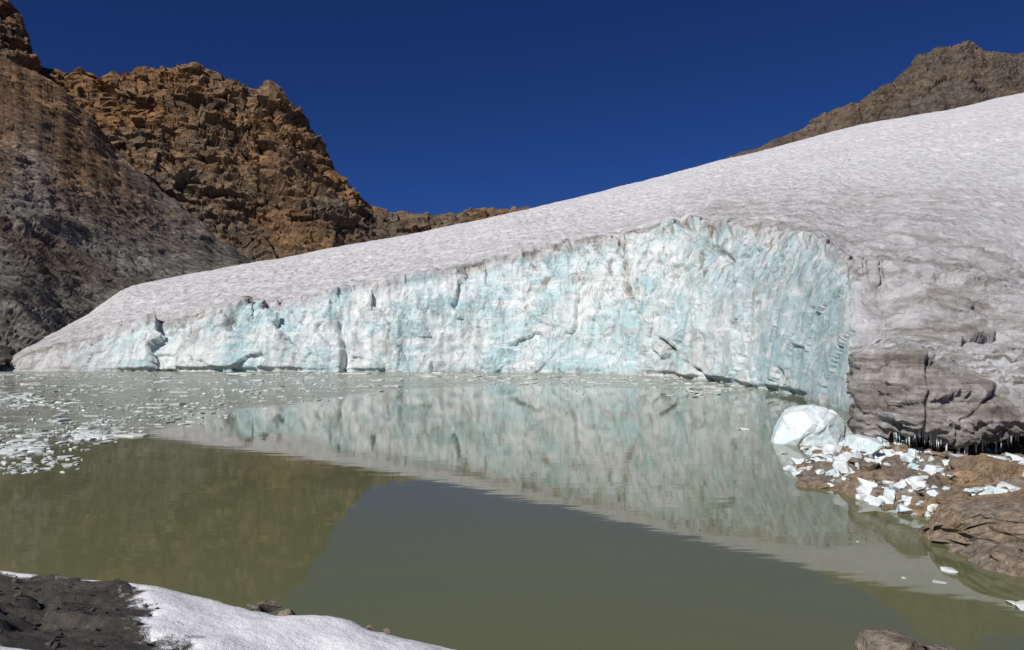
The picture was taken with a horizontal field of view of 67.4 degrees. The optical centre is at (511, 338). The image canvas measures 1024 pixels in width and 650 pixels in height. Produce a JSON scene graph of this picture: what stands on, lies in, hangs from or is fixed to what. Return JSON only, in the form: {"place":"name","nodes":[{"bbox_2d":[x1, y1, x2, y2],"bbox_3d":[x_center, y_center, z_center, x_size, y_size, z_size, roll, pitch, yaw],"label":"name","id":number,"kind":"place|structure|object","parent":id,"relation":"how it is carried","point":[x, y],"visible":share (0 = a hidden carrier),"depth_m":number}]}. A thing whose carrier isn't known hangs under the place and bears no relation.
{"place":"outdoors","nodes":[
{"label":"outdoors","id":0,"kind":"place"},
{"bbox_2d":[0,58,255,366],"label":"moraine slope","id":1,"kind":"structure","parent":0,"point":[92,217],"depth_m":179.96},
{"bbox_2d":[0,0,530,261],"bbox_3d":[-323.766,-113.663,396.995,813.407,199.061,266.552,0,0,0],"label":"rocky mountain","id":2,"kind":"structure","parent":0,"point":[251,173],"depth_m":330.89},
{"bbox_2d":[0,371,1023,649],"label":"lake water","id":3,"kind":"structure","parent":0,"point":[454,513],"depth_m":17.16},
{"bbox_2d":[0,372,1023,609],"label":"floating ice","id":4,"kind":"structure","parent":3,"relation":"on","point":[13,448],"depth_m":44.93},
{"bbox_2d":[0,93,1023,411],"bbox_3d":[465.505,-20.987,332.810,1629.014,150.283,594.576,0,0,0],"label":"glacier","id":5,"kind":"object","parent":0,"point":[800,267],"visible":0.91,"depth_m":92.98},
{"bbox_2d":[846,336,1023,454],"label":"dirty ice ledge","id":6,"kind":"object","parent":5,"relation":"attached to","point":[957,398],"visible":0.96,"depth_m":26.61},
{"bbox_2d":[8,0,1023,215],"label":"sky","id":7,"kind":"structure","parent":0,"point":[435,107]},
{"bbox_2d":[725,40,1023,158],"bbox_3d":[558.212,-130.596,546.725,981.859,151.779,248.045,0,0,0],"label":"rocky ridge","id":8,"kind":"structure","parent":0,"point":[965,73],"depth_m":502.86},
{"bbox_2d":[797,437,1023,577],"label":"rocky shore","id":9,"kind":"structure","parent":0,"point":[1012,564],"depth_m":18.99},
{"bbox_2d":[770,404,854,445],"bbox_3d":[11.640,3.720,29.653,3.348,2.394,2.432,0,0,0],"label":"ice block","id":10,"kind":"object","parent":9,"relation":"on","point":[810,425],"depth_m":28.85},
{"bbox_2d":[783,434,1023,516],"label":"ice debris","id":11,"kind":"object","parent":9,"relation":"on","point":[858,444],"visible":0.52,"depth_m":21.81},
{"bbox_2d":[795,436,1023,561],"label":"shore rocks","id":12,"kind":"object","parent":9,"relation":"on","point":[981,466],"visible":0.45,"depth_m":19.64},
{"bbox_2d":[918,488,1023,552],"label":"boulder","id":13,"kind":"object","parent":9,"relation":"on","point":[965,521],"visible":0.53,"depth_m":14.51},
{"label":"ground","id":14,"kind":"structure","parent":0,"visible":0},
{"bbox_2d":[0,571,453,649],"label":"snow bank","id":15,"kind":"structure","parent":14,"relation":"on","point":[181,620],"depth_m":8.22},
{"bbox_2d":[0,571,178,649],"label":"gravel","id":16,"kind":"structure","parent":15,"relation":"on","point":[59,635],"depth_m":7.75},
{"bbox_2d":[247,600,955,649],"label":"lakeside rocks","id":17,"kind":"object","parent":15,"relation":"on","point":[878,639],"visible":0.93,"depth_m":9.59}
]}

